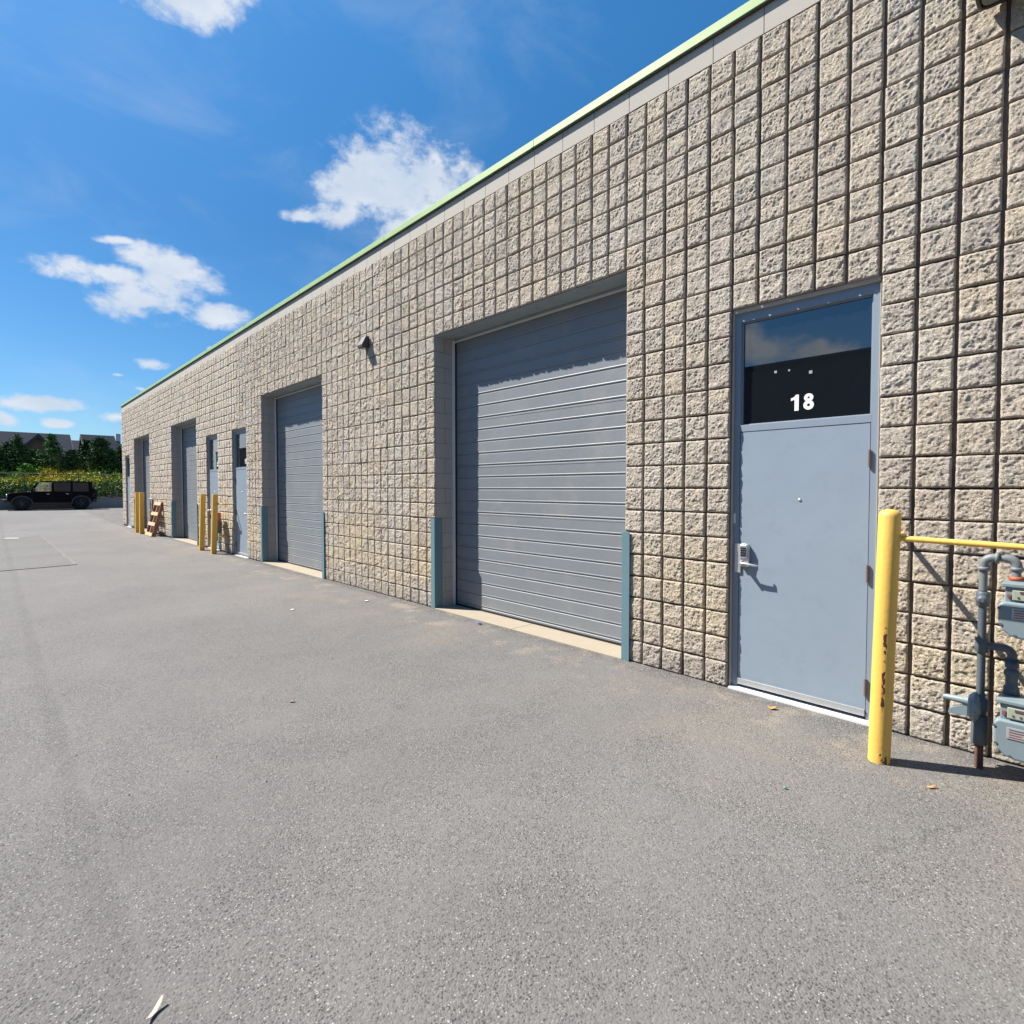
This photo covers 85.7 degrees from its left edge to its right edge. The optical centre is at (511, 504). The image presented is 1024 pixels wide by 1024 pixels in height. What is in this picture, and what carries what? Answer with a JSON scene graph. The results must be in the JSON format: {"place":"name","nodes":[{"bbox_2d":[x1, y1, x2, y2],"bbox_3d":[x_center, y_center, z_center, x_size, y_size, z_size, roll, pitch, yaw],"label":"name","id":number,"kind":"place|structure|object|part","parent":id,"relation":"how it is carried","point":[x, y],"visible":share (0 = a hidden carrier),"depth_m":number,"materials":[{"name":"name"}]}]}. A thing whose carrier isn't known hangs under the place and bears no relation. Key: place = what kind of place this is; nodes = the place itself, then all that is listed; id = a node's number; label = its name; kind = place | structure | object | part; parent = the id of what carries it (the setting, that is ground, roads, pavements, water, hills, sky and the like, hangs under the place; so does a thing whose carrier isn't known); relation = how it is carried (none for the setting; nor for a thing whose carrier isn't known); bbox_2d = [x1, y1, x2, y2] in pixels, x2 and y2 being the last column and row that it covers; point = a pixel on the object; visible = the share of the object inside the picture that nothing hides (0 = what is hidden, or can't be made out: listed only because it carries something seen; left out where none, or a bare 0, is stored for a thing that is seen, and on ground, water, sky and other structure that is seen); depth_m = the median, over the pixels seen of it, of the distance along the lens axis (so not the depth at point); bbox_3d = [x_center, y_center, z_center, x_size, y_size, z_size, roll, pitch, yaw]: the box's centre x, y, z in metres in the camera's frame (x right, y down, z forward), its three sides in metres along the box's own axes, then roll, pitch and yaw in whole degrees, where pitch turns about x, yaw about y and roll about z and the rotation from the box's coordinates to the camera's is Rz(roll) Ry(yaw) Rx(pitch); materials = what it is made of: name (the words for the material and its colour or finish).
{"place":"outdoors","nodes":[
{"label":"outdoors","id":0,"kind":"place"},
{"bbox_2d":[0,479,122,498],"bbox_3d":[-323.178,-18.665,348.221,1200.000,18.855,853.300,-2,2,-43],"label":"hillside","id":1,"kind":"structure","parent":0,"point":[115,495],"depth_m":39.97,"materials":[{"name":"green plant"}]},
{"bbox_2d":[0,448,11,475],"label":"conifer tree","id":2,"kind":"object","parent":1,"relation":"on","point":[3,462],"visible":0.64,"depth_m":40.99,"materials":[{"name":"green plant"}]},
{"bbox_2d":[0,441,16,472],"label":"conifer tree","id":3,"kind":"object","parent":1,"relation":"on","point":[5,445],"visible":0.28,"depth_m":41.81,"materials":[{"name":"green plant"}]},
{"bbox_2d":[1,434,38,476],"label":"conifer tree","id":4,"kind":"object","parent":1,"relation":"on","point":[19,453],"visible":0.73,"depth_m":41.44,"materials":[{"name":"green plant"}]},
{"bbox_2d":[9,463,43,483],"bbox_3d":[-35.285,-2.022,39.894,2.295,1.973,2.407,-1,2,-17],"label":"sapling","id":5,"kind":"object","parent":1,"relation":"on","point":[26,468],"visible":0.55,"depth_m":39.70,"materials":[{"name":"green plant"}]},
{"bbox_2d":[25,449,45,469],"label":"conifer tree","id":6,"kind":"object","parent":1,"relation":"on","point":[33,455],"visible":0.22,"depth_m":43.57,"materials":[{"name":"green plant"}]},
{"bbox_2d":[0,431,72,462],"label":"house","id":7,"kind":"structure","parent":1,"relation":"on","point":[31,441],"depth_m":55.65,"materials":[{"name":"brick"}]},
{"bbox_2d":[35,452,54,469],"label":"conifer tree","id":8,"kind":"object","parent":1,"relation":"on","point":[44,463],"visible":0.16,"depth_m":44.07,"materials":[{"name":"green plant"}]},
{"bbox_2d":[31,433,81,478],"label":"conifer tree","id":9,"kind":"object","parent":1,"relation":"on","point":[50,447],"visible":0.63,"depth_m":42.85,"materials":[{"name":"green plant"}]},
{"bbox_2d":[0,466,122,497],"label":"weeds","id":10,"kind":"object","parent":1,"relation":"on","point":[30,483],"visible":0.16,"depth_m":40.64,"materials":[{"name":"green plant"}]},
{"bbox_2d":[0,466,122,487],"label":"goldenrod","id":11,"kind":"object","parent":1,"relation":"on","point":[74,471],"visible":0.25,"depth_m":40.90,"materials":[{"name":"yellow plant"}]},
{"bbox_2d":[0,479,122,498],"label":"undergrowth","id":12,"kind":"object","parent":1,"relation":"on","point":[29,489],"visible":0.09,"depth_m":39.43,"materials":[{"name":"green plant"}]},
{"bbox_2d":[51,449,87,476],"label":"conifer tree","id":13,"kind":"object","parent":1,"relation":"on","point":[74,461],"visible":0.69,"depth_m":43.59,"materials":[{"name":"green plant"}]},
{"bbox_2d":[71,440,78,449],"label":"house","id":14,"kind":"structure","parent":1,"relation":"on","point":[75,443],"depth_m":64.39,"materials":[{"name":"grey"}]},
{"bbox_2d":[77,439,92,471],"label":"conifer tree","id":15,"kind":"object","parent":1,"relation":"on","point":[84,445],"visible":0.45,"depth_m":45.85,"materials":[{"name":"green plant"}]},
{"bbox_2d":[78,434,120,459],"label":"house","id":16,"kind":"structure","parent":1,"relation":"on","point":[115,441],"depth_m":60.77,"materials":[{"name":"grey"}]},
{"bbox_2d":[78,436,121,475],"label":"leafy tree","id":17,"kind":"object","parent":1,"relation":"on","point":[99,445],"visible":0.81,"depth_m":44.73,"materials":[{"name":"green plant"}]},
{"bbox_2d":[98,448,122,476],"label":"conifer tree","id":18,"kind":"object","parent":1,"relation":"on","point":[118,462],"visible":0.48,"depth_m":45.45,"materials":[{"name":"green plant"}]},
{"bbox_2d":[114,445,122,472],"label":"conifer tree","id":19,"kind":"object","parent":1,"relation":"on","point":[119,450],"visible":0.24,"depth_m":46.72,"materials":[{"name":"green plant"}]},
{"bbox_2d":[0,0,749,443],"label":"sky","id":20,"kind":"structure","parent":0,"point":[173,172],"materials":[{"name":"blue"}]},
{"bbox_2d":[0,497,1023,1023],"bbox_3d":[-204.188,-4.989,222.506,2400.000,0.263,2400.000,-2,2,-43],"label":"ground","id":21,"kind":"structure","parent":0,"point":[228,881],"depth_m":2.60,"materials":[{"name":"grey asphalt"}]},
{"bbox_2d":[0,536,74,570],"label":"asphalt patch","id":22,"kind":"object","parent":21,"relation":"on","point":[28,552],"visible":1,"depth_m":13.55,"materials":[{"name":"grey asphalt"}]},
{"bbox_2d":[1,535,76,570],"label":"patch seal","id":23,"kind":"object","parent":22,"relation":"on","point":[70,559],"visible":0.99,"depth_m":13.71,"materials":[{"name":"black asphalt"}]},
{"bbox_2d":[2,481,96,510],"bbox_3d":[-30.262,-0.598,36.275,4.795,1.870,1.930,-2,2,-43],"label":"parked car","id":24,"kind":"object","parent":21,"relation":"on","point":[78,494],"visible":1,"depth_m":35.98,"materials":[{"name":"black paint"}]},
{"bbox_3d":[-29.416,-1.143,36.088,0.870,0.610,0.010,-2,2,-43],"label":"rear window","id":25,"kind":"part","parent":24,"relation":"part of","materials":[{"name":"black glass"}]},
{"bbox_3d":[-28.725,-1.162,36.740,0.830,0.610,0.010,-2,2,-43],"label":"quarter window","id":26,"kind":"part","parent":24,"relation":"part of","materials":[{"name":"black glass"}]},
{"bbox_2d":[0,497,122,509],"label":"retaining wall","id":27,"kind":"structure","parent":21,"relation":"on","point":[108,503],"depth_m":38.12,"materials":[{"name":"concrete"}]},
{"bbox_2d":[0,473,122,497],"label":"chain link fence","id":28,"kind":"object","parent":27,"relation":"on","point":[23,481],"visible":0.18,"depth_m":37.25,"materials":[{"name":"grey metal"}]},
{"bbox_2d":[135,492,138,532],"bbox_3d":[-13.979,0.351,20.594,0.140,1.600,0.270,-2,2,-43],"label":"yellow post","id":29,"kind":"object","parent":21,"relation":"on","point":[136,512],"visible":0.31,"depth_m":20.53,"materials":[{"name":"metal"}]},
{"bbox_2d":[139,492,144,533],"bbox_3d":[-13.394,0.367,19.960,0.140,1.600,0.255,-2,2,-43],"label":"yellow post","id":30,"kind":"object","parent":21,"relation":"on","point":[141,516],"visible":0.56,"depth_m":19.91,"materials":[{"name":"metal"}]},
{"bbox_2d":[145,502,162,536],"bbox_3d":[-12.418,0.507,19.178,0.127,1.220,1.060,19,-12,-42],"label":"wooden pallet","id":31,"kind":"object","parent":21,"relation":"on","point":[156,515],"visible":0.94,"depth_m":19.08,"materials":[{"name":"brown wood"}]},
{"bbox_2d":[146,995,163,1019],"bbox_3d":[-1.088,1.534,1.681,0.016,0.021,0.069,0,2,5],"label":"dry leaf","id":32,"kind":"object","parent":21,"relation":"on","point":[156,1008],"visible":1,"depth_m":1.69,"materials":[{"name":"beige plant"}]},
{"bbox_2d":[199,494,205,550],"bbox_3d":[-8.082,0.515,14.393,0.115,1.580,0.321,-2,2,-43],"label":"yellow post","id":33,"kind":"object","parent":21,"relation":"on","point":[202,510],"visible":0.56,"depth_m":14.35,"materials":[{"name":"metal"}]},
{"bbox_2d":[210,494,217,553],"bbox_3d":[-7.331,0.535,13.582,0.115,1.580,0.332,-2,2,-43],"label":"yellow post","id":34,"kind":"object","parent":21,"relation":"on","point":[214,518],"visible":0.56,"depth_m":13.54,"materials":[{"name":"metal"}]},
{"bbox_2d":[217,503,232,537],"bbox_3d":[-7.052,0.399,13.531,0.280,0.851,0.508,-2,2,-43],"label":"guard hoop","id":35,"kind":"object","parent":34,"relation":"attached to","point":[223,504],"visible":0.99,"depth_m":13.42,"materials":[{"name":"yellow paint"}]},
{"bbox_2d":[120,0,1023,765],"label":"warehouse","id":36,"kind":"structure","parent":21,"relation":"on","point":[700,356],"depth_m":4.55,"materials":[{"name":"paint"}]},
{"bbox_2d":[126,455,131,525],"bbox_3d":[-16.356,-0.456,23.754,0.328,3.320,1.100,-2,2,-43],"label":"door unit","id":37,"kind":"structure","parent":36,"relation":"in","point":[129,521],"depth_m":23.93,"materials":[{"name":"paint"}]},
{"bbox_2d":[142,438,150,528],"bbox_3d":[-14.168,-0.805,21.682,0.085,3.633,3.040,-2,2,-43],"label":"garage door","id":38,"kind":"structure","parent":36,"relation":"in","point":[145,443],"depth_m":22.40,"materials":[{"name":"paint"}]},
{"bbox_2d":[148,498,153,518],"bbox_3d":[-12.986,0.143,19.855,0.200,0.748,0.621,-2,2,-43],"label":"conduit box","id":39,"kind":"object","parent":36,"relation":"attached to","point":[149,512],"visible":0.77,"depth_m":19.67,"materials":[{"name":"grey paint"}]},
{"bbox_2d":[181,424,197,540],"bbox_3d":[-9.775,-0.679,17.030,0.085,3.612,3.040,-2,2,-43],"label":"garage door","id":40,"kind":"structure","parent":36,"relation":"in","point":[189,488],"depth_m":17.54,"materials":[{"name":"paint"}]},
{"bbox_2d":[207,434,218,548],"bbox_3d":[-7.844,-0.192,14.740,0.328,3.320,1.100,-2,2,-43],"label":"door unit","id":41,"kind":"structure","parent":36,"relation":"in","point":[212,444],"depth_m":14.87,"materials":[{"name":"paint"}]},
{"bbox_2d":[210,512,220,542],"bbox_3d":[-7.465,0.708,13.900,0.185,1.216,0.400,-2,2,-43],"label":"gas meter","id":42,"kind":"object","parent":36,"relation":"attached to","point":[219,524],"visible":0.34,"depth_m":13.82,"materials":[{"name":"paint"}]},
{"bbox_2d":[233,428,248,555],"bbox_3d":[-6.334,-0.145,13.141,0.328,3.320,1.100,-2,2,-43],"label":"door unit","id":43,"kind":"structure","parent":36,"relation":"in","point":[239,435],"depth_m":13.18,"materials":[{"name":"paint"}]},
{"bbox_2d":[274,384,323,571],"bbox_3d":[-4.146,-0.518,11.069,0.085,3.585,3.040,-2,2,-43],"label":"garage door","id":44,"kind":"structure","parent":36,"relation":"in","point":[299,465],"depth_m":11.26,"materials":[{"name":"paint"}]},
{"bbox_2d":[358,336,368,349],"bbox_3d":[-2.285,-2.488,8.477,0.121,0.182,0.150,-2,2,-43],"label":"wall lamp","id":45,"kind":"object","parent":36,"relation":"attached to","point":[363,344],"visible":1,"depth_m":8.44,"materials":[{"name":"white plastic"}]},
{"bbox_2d":[452,287,626,645],"bbox_3d":[0.247,-0.386,6.416,0.085,3.576,3.040,-2,2,-43],"label":"garage door","id":46,"kind":"structure","parent":36,"relation":"in","point":[539,423],"depth_m":6.27,"materials":[{"name":"paint"}]},
{"bbox_2d":[729,276,880,720],"bbox_3d":[2.172,0.119,4.122,0.343,3.320,1.100,-2,2,-43],"label":"door unit","id":47,"kind":"structure","parent":36,"relation":"in","point":[806,367],"depth_m":4.03,"materials":[{"name":"paint"}]},
{"bbox_2d":[975,0,1006,9],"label":"floodlight","id":48,"kind":"object","parent":36,"relation":"attached to","point":[984,4],"visible":1,"depth_m":3.16,"materials":[{"name":"paint"}]},
{"bbox_2d":[868,509,1023,764],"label":"bollard","id":49,"kind":"object","parent":21,"relation":"on","point":[891,536],"visible":0.88,"depth_m":3.17,"materials":[{"name":"yellow metal"}]},
{"bbox_2d":[943,552,1023,768],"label":"gas meter set","id":50,"kind":"object","parent":21,"relation":"on","point":[1008,729],"visible":0.99,"depth_m":3.04,"materials":[{"name":"paint"}]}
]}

